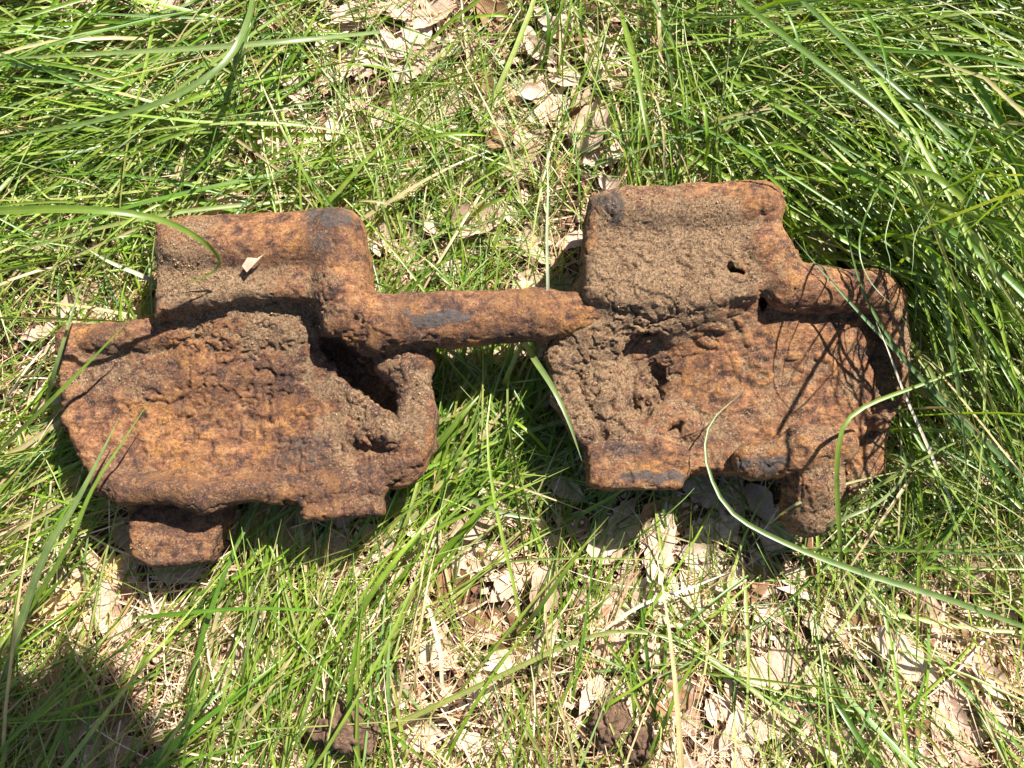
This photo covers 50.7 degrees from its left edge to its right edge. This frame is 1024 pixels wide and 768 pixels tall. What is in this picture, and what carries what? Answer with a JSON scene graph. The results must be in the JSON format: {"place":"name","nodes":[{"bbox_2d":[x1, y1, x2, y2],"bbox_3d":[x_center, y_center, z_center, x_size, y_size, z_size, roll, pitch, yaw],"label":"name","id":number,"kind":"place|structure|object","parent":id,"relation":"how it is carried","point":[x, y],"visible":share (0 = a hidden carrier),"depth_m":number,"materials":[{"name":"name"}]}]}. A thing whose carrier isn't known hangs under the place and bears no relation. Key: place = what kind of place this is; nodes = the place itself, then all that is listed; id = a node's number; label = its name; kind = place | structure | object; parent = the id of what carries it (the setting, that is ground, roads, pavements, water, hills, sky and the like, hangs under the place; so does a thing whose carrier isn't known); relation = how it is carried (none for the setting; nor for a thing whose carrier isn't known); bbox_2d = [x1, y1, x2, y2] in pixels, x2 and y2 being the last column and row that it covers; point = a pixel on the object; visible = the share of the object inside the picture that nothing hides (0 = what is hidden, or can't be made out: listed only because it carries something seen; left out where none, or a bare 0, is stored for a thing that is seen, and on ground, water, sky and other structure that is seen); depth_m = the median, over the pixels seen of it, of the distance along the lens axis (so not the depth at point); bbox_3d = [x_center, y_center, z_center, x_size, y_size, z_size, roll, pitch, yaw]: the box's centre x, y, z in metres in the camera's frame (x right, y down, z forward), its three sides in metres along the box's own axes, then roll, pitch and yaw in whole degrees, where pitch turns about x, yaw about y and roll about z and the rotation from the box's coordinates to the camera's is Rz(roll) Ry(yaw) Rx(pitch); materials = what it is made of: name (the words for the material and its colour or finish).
{"place":"outdoors","nodes":[
{"label":"outdoors","id":0,"kind":"place"},
{"bbox_2d":[0,205,220,284],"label":"long grass","id":1,"kind":"structure","parent":0,"point":[30,209],"depth_m":0.88,"materials":[{"name":"plant"}]},
{"bbox_2d":[0,0,1023,767],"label":"ground","id":2,"kind":"structure","parent":0,"point":[448,674],"depth_m":1.06,"materials":[{"name":"plant"}]},
{"bbox_2d":[20,323,57,340],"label":"dry leaf","id":3,"kind":"object","parent":2,"relation":"on","point":[32,332],"visible":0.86,"depth_m":1.07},
{"bbox_2d":[0,418,118,689],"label":"long grass","id":4,"kind":"structure","parent":2,"relation":"on","point":[35,578],"depth_m":0.97,"materials":[{"name":"plant"}]},
{"bbox_2d":[41,281,81,419],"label":"long grass","id":5,"kind":"structure","parent":2,"relation":"on","point":[54,371],"depth_m":0.98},
{"bbox_2d":[0,318,129,452],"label":"long grass","id":6,"kind":"structure","parent":2,"relation":"on","point":[33,417],"depth_m":0.97,"materials":[{"name":"plant"}]},
{"bbox_2d":[0,402,148,654],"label":"long grass","id":7,"kind":"structure","parent":2,"relation":"on","point":[40,591],"depth_m":0.97,"materials":[{"name":"plant"}]},
{"bbox_2d":[39,550,132,624],"bbox_3d":[-0.407,0.194,1.049,0.119,0.012,0.041,-39,88,-10],"label":"dry leaf","id":8,"kind":"object","parent":2,"relation":"on","point":[77,583],"visible":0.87,"depth_m":1.05,"materials":[{"name":"plant"}]},
{"bbox_2d":[83,550,105,575],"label":"dry leaf","id":9,"kind":"object","parent":2,"relation":"on","point":[93,563],"visible":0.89,"depth_m":1.05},
{"bbox_2d":[88,580,114,618],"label":"dry leaf","id":10,"kind":"object","parent":2,"relation":"on","point":[103,600],"visible":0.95,"depth_m":1.05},
{"bbox_2d":[102,666,132,732],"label":"dry leaf","id":11,"kind":"object","parent":2,"relation":"on","point":[112,711],"visible":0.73,"depth_m":1.03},
{"bbox_2d":[107,615,131,645],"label":"dry leaf","id":12,"kind":"object","parent":2,"relation":"on","point":[128,621],"visible":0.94,"depth_m":1.04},
{"bbox_2d":[0,0,254,136],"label":"long grass","id":13,"kind":"structure","parent":2,"relation":"on","point":[223,63],"depth_m":0.99,"materials":[{"name":"plant"}]},
{"bbox_2d":[148,632,178,666],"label":"dry leaf","id":14,"kind":"object","parent":2,"relation":"on","point":[158,654],"visible":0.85,"depth_m":1.04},
{"bbox_2d":[149,564,213,585],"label":"dry leaf","id":15,"kind":"object","parent":2,"relation":"on","point":[178,574],"visible":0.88,"depth_m":1.05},
{"bbox_2d":[0,31,380,58],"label":"long grass","id":16,"kind":"structure","parent":2,"relation":"on","point":[230,45],"depth_m":1.02,"materials":[{"name":"plant"}]},
{"bbox_2d":[221,125,274,150],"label":"dry leaf","id":17,"kind":"object","parent":2,"relation":"on","point":[257,141],"visible":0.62,"depth_m":1.10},
{"bbox_2d":[226,641,278,675],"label":"dry leaf","id":18,"kind":"object","parent":2,"relation":"on","point":[234,672],"visible":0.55,"depth_m":1.04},
{"bbox_2d":[272,0,291,38],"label":"dry leaf","id":19,"kind":"object","parent":2,"relation":"on","point":[276,25],"visible":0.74,"depth_m":1.12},
{"bbox_2d":[254,523,312,601],"bbox_3d":[-0.217,0.166,1.048,0.036,0.010,0.102,30,81,1],"label":"dry leaf","id":20,"kind":"object","parent":2,"relation":"on","point":[272,576],"visible":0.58,"depth_m":1.05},
{"bbox_2d":[278,63,304,109],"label":"dry leaf","id":21,"kind":"object","parent":2,"relation":"on","point":[296,79],"visible":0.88,"depth_m":1.11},
{"bbox_2d":[55,207,601,567],"bbox_3d":[-0.161,0.005,1.013,0.541,0.108,0.334,0,83,0],"label":"track link","id":22,"kind":"object","parent":2,"relation":"on","point":[295,364],"visible":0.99,"depth_m":1.00,"materials":[{"name":"metal"}]},
{"bbox_2d":[324,89,347,140],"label":"dry leaf","id":23,"kind":"object","parent":2,"relation":"on","point":[328,123],"visible":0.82,"depth_m":1.10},
{"bbox_2d":[304,694,381,758],"bbox_3d":[-0.160,0.325,1.025,0.074,0.072,0.061,0,83,0],"label":"earth clod","id":24,"kind":"object","parent":2,"relation":"on","point":[344,742],"visible":0.73,"depth_m":1.00,"materials":[{"name":"soil"}]},
{"bbox_2d":[355,519,396,552],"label":"dry leaf","id":25,"kind":"object","parent":2,"relation":"on","point":[387,549],"visible":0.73,"depth_m":1.06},
{"bbox_2d":[374,221,398,252],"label":"dry leaf","id":26,"kind":"object","parent":2,"relation":"on","point":[381,226],"visible":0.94,"depth_m":1.09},
{"bbox_2d":[379,27,400,52],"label":"dry leaf","id":27,"kind":"object","parent":2,"relation":"on","point":[390,42],"visible":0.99,"depth_m":1.11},
{"bbox_2d":[372,679,410,709],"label":"dry leaf","id":28,"kind":"object","parent":2,"relation":"on","point":[406,687],"visible":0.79,"depth_m":1.03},
{"bbox_2d":[377,715,417,763],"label":"dry leaf","id":29,"kind":"object","parent":2,"relation":"on","point":[398,745],"visible":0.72,"depth_m":1.03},
{"bbox_2d":[375,0,424,12],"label":"dry leaf","id":30,"kind":"object","parent":2,"relation":"on","point":[406,6],"visible":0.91,"depth_m":1.12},
{"bbox_2d":[436,568,471,614],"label":"dry leaf","id":31,"kind":"object","parent":2,"relation":"on","point":[444,589],"visible":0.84,"depth_m":1.05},
{"bbox_2d":[434,388,485,453],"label":"long grass","id":32,"kind":"structure","parent":2,"relation":"on","point":[444,436],"depth_m":1.03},
{"bbox_2d":[444,729,496,753],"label":"dry leaf","id":33,"kind":"object","parent":2,"relation":"on","point":[467,741],"visible":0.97,"depth_m":1.03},
{"bbox_2d":[442,494,516,539],"bbox_3d":[-0.031,0.133,1.053,0.084,0.012,0.033,-30,87,-6],"label":"dry leaf","id":34,"kind":"object","parent":2,"relation":"on","point":[473,532],"visible":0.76,"depth_m":1.05,"materials":[{"name":"plant"}]},
{"bbox_2d":[467,670,495,708],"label":"dry leaf","id":35,"kind":"object","parent":2,"relation":"on","point":[478,677],"visible":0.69,"depth_m":1.04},
{"bbox_2d":[471,559,494,575],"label":"dry leaf","id":36,"kind":"object","parent":2,"relation":"on","point":[483,563],"visible":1,"depth_m":1.05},
{"bbox_2d":[475,69,493,90],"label":"dry leaf","id":37,"kind":"object","parent":2,"relation":"on","point":[490,80],"visible":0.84,"depth_m":1.10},
{"bbox_2d":[469,93,501,131],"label":"dry leaf","id":38,"kind":"object","parent":2,"relation":"on","point":[498,118],"visible":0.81,"depth_m":1.11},
{"bbox_2d":[476,0,510,32],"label":"dry leaf","id":39,"kind":"object","parent":2,"relation":"on","point":[481,6],"visible":0.77,"depth_m":1.12,"materials":[{"name":"plant"}]},
{"bbox_2d":[452,492,539,519],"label":"long grass","id":40,"kind":"structure","parent":2,"relation":"on","point":[479,502],"depth_m":1.04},
{"bbox_2d":[484,126,514,148],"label":"dry leaf","id":41,"kind":"object","parent":2,"relation":"on","point":[492,133],"visible":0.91,"depth_m":1.09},
{"bbox_2d":[481,649,525,673],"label":"dry leaf","id":42,"kind":"object","parent":2,"relation":"on","point":[509,660],"visible":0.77,"depth_m":1.04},
{"bbox_2d":[492,714,515,764],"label":"dry leaf","id":43,"kind":"object","parent":2,"relation":"on","point":[505,752],"visible":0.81,"depth_m":1.03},
{"bbox_2d":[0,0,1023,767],"bbox_3d":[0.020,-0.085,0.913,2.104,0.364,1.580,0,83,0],"label":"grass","id":44,"kind":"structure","parent":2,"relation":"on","point":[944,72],"depth_m":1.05,"materials":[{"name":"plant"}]},
{"bbox_2d":[90,250,156,286],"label":"dead stalk","id":45,"kind":"object","parent":44,"relation":"on","point":[139,274],"visible":0.76,"depth_m":1.05,"materials":[{"name":"plant"}]},
{"bbox_2d":[735,0,1011,220],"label":"long grass","id":46,"kind":"structure","parent":44,"relation":"on","point":[831,72],"depth_m":0.96,"materials":[{"name":"plant"}]},
{"bbox_2d":[801,1,1020,185],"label":"long grass","id":47,"kind":"structure","parent":44,"relation":"on","point":[858,52],"depth_m":0.98,"materials":[{"name":"plant"}]},
{"bbox_2d":[877,325,955,509],"bbox_3d":[0.372,0.035,1.000,0.009,0.091,0.194,-31,84,-4],"label":"dead stalk","id":48,"kind":"object","parent":44,"relation":"on","point":[922,435],"visible":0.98,"depth_m":0.99,"materials":[{"name":"plant"}]},
{"bbox_2d":[0,0,1023,767],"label":"leaf litter","id":49,"kind":"object","parent":2,"relation":"on","point":[962,756],"visible":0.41,"depth_m":1.06,"materials":[{"name":"plant"}]},
{"bbox_2d":[418,631,437,675],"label":"dry leaf","id":50,"kind":"object","parent":49,"relation":"on","point":[425,652],"visible":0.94,"depth_m":1.04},
{"bbox_2d":[424,591,473,699],"bbox_3d":[-0.069,0.253,1.026,0.022,0.018,0.114,-25,84,-3],"label":"dead stalk","id":51,"kind":"object","parent":49,"relation":"on","point":[436,635],"visible":0.97,"depth_m":1.02,"materials":[{"name":"plant"}]},
{"bbox_2d":[450,202,505,237],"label":"dry leaf","id":52,"kind":"object","parent":49,"relation":"on","point":[464,208],"visible":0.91,"depth_m":1.08,"materials":[{"name":"plant"}]},
{"bbox_2d":[546,155,549,346],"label":"dead stalk","id":53,"kind":"object","parent":49,"relation":"on","point":[547,257],"visible":0.69,"depth_m":0.99,"materials":[{"name":"plant"}]},
{"bbox_2d":[590,571,731,640],"bbox_3d":[0.143,0.207,1.035,0.156,0.011,0.012,-25,84,-3],"label":"dead stalk","id":54,"kind":"object","parent":49,"relation":"on","point":[628,612],"visible":0.98,"depth_m":1.03,"materials":[{"name":"plant"}]},
{"bbox_2d":[498,137,539,187],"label":"dry leaf","id":55,"kind":"object","parent":2,"relation":"on","point":[517,145],"visible":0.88,"depth_m":1.10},
{"bbox_2d":[301,629,759,767],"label":"long grass","id":56,"kind":"structure","parent":2,"relation":"on","point":[449,699],"depth_m":1.02,"materials":[{"name":"plant"}]},
{"bbox_2d":[517,82,544,99],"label":"dry leaf","id":57,"kind":"object","parent":2,"relation":"on","point":[527,91],"visible":0.97,"depth_m":1.10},
{"bbox_2d":[521,33,555,63],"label":"dry leaf","id":58,"kind":"object","parent":2,"relation":"on","point":[532,42],"visible":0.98,"depth_m":1.11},
{"bbox_2d":[526,621,557,668],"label":"dry leaf","id":59,"kind":"object","parent":2,"relation":"on","point":[539,643],"visible":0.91,"depth_m":1.04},
{"bbox_2d":[529,565,562,616],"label":"dry leaf","id":60,"kind":"object","parent":2,"relation":"on","point":[540,573],"visible":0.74,"depth_m":1.05,"materials":[{"name":"plant"}]},
{"bbox_2d":[534,6,566,41],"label":"dry leaf","id":61,"kind":"object","parent":2,"relation":"on","point":[542,19],"visible":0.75,"depth_m":1.11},
{"bbox_2d":[523,342,581,459],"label":"long grass","id":62,"kind":"structure","parent":2,"relation":"on","point":[538,364],"depth_m":0.98,"materials":[{"name":"plant"}]},
{"bbox_2d":[554,154,572,186],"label":"dry leaf","id":63,"kind":"object","parent":2,"relation":"on","point":[564,174],"visible":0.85,"depth_m":1.09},
{"bbox_2d":[548,66,580,85],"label":"dry leaf","id":64,"kind":"object","parent":2,"relation":"on","point":[567,77],"visible":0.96,"depth_m":1.11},
{"bbox_2d":[544,474,585,501],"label":"dry leaf","id":65,"kind":"object","parent":2,"relation":"on","point":[568,489],"visible":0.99,"depth_m":1.06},
{"bbox_2d":[555,229,582,248],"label":"dry leaf","id":66,"kind":"object","parent":2,"relation":"on","point":[573,240],"visible":0.67,"depth_m":1.09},
{"bbox_2d":[563,590,597,608],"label":"dry leaf","id":67,"kind":"object","parent":2,"relation":"on","point":[581,601],"visible":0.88,"depth_m":1.05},
{"bbox_2d":[567,100,609,151],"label":"dry leaf","id":68,"kind":"object","parent":2,"relation":"on","point":[597,139],"visible":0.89,"depth_m":1.09,"materials":[{"name":"plant"}]},
{"bbox_2d":[579,673,604,715],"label":"dry leaf","id":69,"kind":"object","parent":2,"relation":"on","point":[588,693],"visible":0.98,"depth_m":1.03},
{"bbox_2d":[587,636,626,655],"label":"dry leaf","id":70,"kind":"object","parent":2,"relation":"on","point":[620,641],"visible":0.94,"depth_m":1.04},
{"bbox_2d":[585,693,632,752],"bbox_3d":[0.092,0.323,1.035,0.046,0.053,0.056,0,83,0],"label":"earth clod","id":71,"kind":"object","parent":2,"relation":"on","point":[606,737],"visible":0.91,"depth_m":1.02,"materials":[{"name":"soil"}]},
{"bbox_2d":[598,176,622,190],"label":"dry leaf","id":72,"kind":"object","parent":2,"relation":"on","point":[611,183],"visible":0.68,"depth_m":1.09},
{"bbox_2d":[618,10,654,175],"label":"long grass","id":73,"kind":"structure","parent":2,"relation":"on","point":[633,61],"depth_m":1.02,"materials":[{"name":"plant"}]},
{"bbox_2d":[618,722,661,765],"bbox_3d":[0.120,0.342,1.029,0.042,0.047,0.043,-43,85,-5],"label":"earth clod","id":74,"kind":"object","parent":2,"relation":"on","point":[640,754],"visible":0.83,"depth_m":1.01,"materials":[{"name":"soil"}]},
{"bbox_2d":[624,514,657,543],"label":"dry leaf","id":75,"kind":"object","parent":2,"relation":"on","point":[632,530],"visible":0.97,"depth_m":1.06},
{"bbox_2d":[644,499,676,586],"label":"dry leaf","id":76,"kind":"object","parent":2,"relation":"on","point":[667,550],"visible":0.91,"depth_m":1.05,"materials":[{"name":"plant"}]},
{"bbox_2d":[649,598,712,627],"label":"dry leaf","id":77,"kind":"object","parent":2,"relation":"on","point":[676,611],"visible":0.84,"depth_m":1.05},
{"bbox_2d":[704,698,716,728],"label":"dry leaf","id":78,"kind":"object","parent":2,"relation":"on","point":[710,709],"visible":1,"depth_m":1.03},
{"bbox_2d":[697,728,730,767],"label":"dry leaf","id":79,"kind":"object","parent":2,"relation":"on","point":[707,763],"visible":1,"depth_m":1.03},
{"bbox_2d":[543,179,911,537],"bbox_3d":[0.200,-0.022,1.009,0.342,0.102,0.330,0,83,0],"label":"track link","id":80,"kind":"object","parent":2,"relation":"on","point":[708,301],"visible":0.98,"depth_m":0.99,"materials":[{"name":"metal"}]},
{"bbox_2d":[704,393,1023,628],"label":"long grass","id":81,"kind":"structure","parent":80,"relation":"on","point":[904,585],"depth_m":0.95,"materials":[{"name":"plant"}]},
{"bbox_2d":[723,661,735,696],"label":"dry leaf","id":82,"kind":"object","parent":2,"relation":"on","point":[728,688],"visible":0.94,"depth_m":1.04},
{"bbox_2d":[716,565,746,590],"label":"dry leaf","id":83,"kind":"object","parent":2,"relation":"on","point":[736,573],"visible":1,"depth_m":1.05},
{"bbox_2d":[745,484,775,520],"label":"dry leaf","id":84,"kind":"object","parent":2,"relation":"on","point":[766,508],"visible":0.91,"depth_m":1.05,"materials":[{"name":"plant"}]},
{"bbox_2d":[754,605,781,621],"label":"dry leaf","id":85,"kind":"object","parent":2,"relation":"on","point":[757,617],"visible":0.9,"depth_m":1.05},
{"bbox_2d":[736,650,813,689],"bbox_3d":[0.251,0.271,1.035,0.085,0.008,0.031,-19,79,-6],"label":"dry leaf","id":86,"kind":"object","parent":2,"relation":"on","point":[778,659],"visible":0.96,"depth_m":1.04,"materials":[{"name":"plant"}]},
{"bbox_2d":[754,708,803,741],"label":"dry leaf","id":87,"kind":"object","parent":2,"relation":"on","point":[793,717],"visible":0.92,"depth_m":1.03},
{"bbox_2d":[799,660,838,708],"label":"dry leaf","id":88,"kind":"object","parent":2,"relation":"on","point":[813,680],"visible":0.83,"depth_m":1.04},
{"bbox_2d":[805,219,836,265],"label":"dry leaf","id":89,"kind":"object","parent":2,"relation":"on","point":[823,249],"visible":0.38,"depth_m":1.09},
{"bbox_2d":[802,613,855,641],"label":"dry leaf","id":90,"kind":"object","parent":2,"relation":"on","point":[827,633],"visible":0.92,"depth_m":1.04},
{"bbox_2d":[767,471,897,524],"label":"long grass","id":91,"kind":"structure","parent":2,"relation":"on","point":[794,505],"depth_m":1.00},
{"bbox_2d":[812,721,853,765],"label":"dry leaf","id":92,"kind":"object","parent":2,"relation":"on","point":[835,752],"visible":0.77,"depth_m":1.03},
{"bbox_2d":[795,452,906,538],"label":"long grass","id":93,"kind":"structure","parent":2,"relation":"on","point":[891,491],"depth_m":0.98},
{"bbox_2d":[848,639,880,659],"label":"dry leaf","id":94,"kind":"object","parent":2,"relation":"on","point":[862,651],"visible":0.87,"depth_m":1.04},
{"bbox_2d":[865,558,892,609],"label":"dry leaf","id":95,"kind":"object","parent":2,"relation":"on","point":[878,595],"visible":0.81,"depth_m":1.05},
{"bbox_2d":[854,748,904,767],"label":"dry leaf","id":96,"kind":"object","parent":2,"relation":"on","point":[894,762],"visible":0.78,"depth_m":1.03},
{"bbox_2d":[858,180,906,323],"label":"long grass","id":97,"kind":"structure","parent":2,"relation":"on","point":[873,196],"depth_m":0.92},
{"bbox_2d":[878,683,916,705],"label":"dry leaf","id":98,"kind":"object","parent":2,"relation":"on","point":[912,693],"visible":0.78,"depth_m":1.03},
{"bbox_2d":[885,131,918,281],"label":"long grass","id":99,"kind":"structure","parent":2,"relation":"on","point":[911,142],"depth_m":0.92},
{"bbox_2d":[870,626,947,692],"bbox_3d":[0.378,0.264,1.028,0.093,0.009,0.033,40,89,0],"label":"dry leaf","id":100,"kind":"object","parent":2,"relation":"on","point":[906,663],"visible":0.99,"depth_m":1.03,"materials":[{"name":"plant"}]},
{"bbox_2d":[795,240,1023,478],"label":"long grass","id":101,"kind":"structure","parent":2,"relation":"on","point":[945,403],"depth_m":0.98,"materials":[{"name":"plant"}]},
{"bbox_2d":[908,716,934,739],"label":"dry leaf","id":102,"kind":"object","parent":2,"relation":"on","point":[926,722],"visible":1,"depth_m":1.03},
{"bbox_2d":[910,596,941,623],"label":"dry leaf","id":103,"kind":"object","parent":2,"relation":"on","point":[932,614],"visible":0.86,"depth_m":1.04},
{"bbox_2d":[834,365,1021,589],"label":"long grass","id":104,"kind":"structure","parent":2,"relation":"on","point":[838,452],"depth_m":0.95,"materials":[{"name":"plant"}]},
{"bbox_2d":[840,202,1023,501],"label":"long grass","id":105,"kind":"structure","parent":2,"relation":"on","point":[984,453],"depth_m":0.98,"materials":[{"name":"plant"}]},
{"bbox_2d":[911,130,976,278],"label":"long grass","id":106,"kind":"structure","parent":2,"relation":"on","point":[971,140],"depth_m":0.91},
{"bbox_2d":[940,690,971,738],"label":"dry leaf","id":107,"kind":"object","parent":2,"relation":"on","point":[960,715],"visible":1,"depth_m":1.03,"materials":[{"name":"plant"}]},
{"bbox_2d":[955,146,993,286],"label":"long grass","id":108,"kind":"structure","parent":2,"relation":"on","point":[988,163],"depth_m":0.89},
{"bbox_2d":[970,660,1012,699],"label":"dry leaf","id":109,"kind":"object","parent":2,"relation":"on","point":[1001,676],"visible":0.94,"depth_m":1.03,"materials":[{"name":"plant"}]},
{"bbox_2d":[981,696,1017,749],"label":"dry leaf","id":110,"kind":"object","parent":2,"relation":"on","point":[1002,721],"visible":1,"depth_m":1.03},
{"bbox_2d":[983,559,1022,599],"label":"dry leaf","id":111,"kind":"object","parent":2,"relation":"on","point":[986,577],"visible":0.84,"depth_m":1.05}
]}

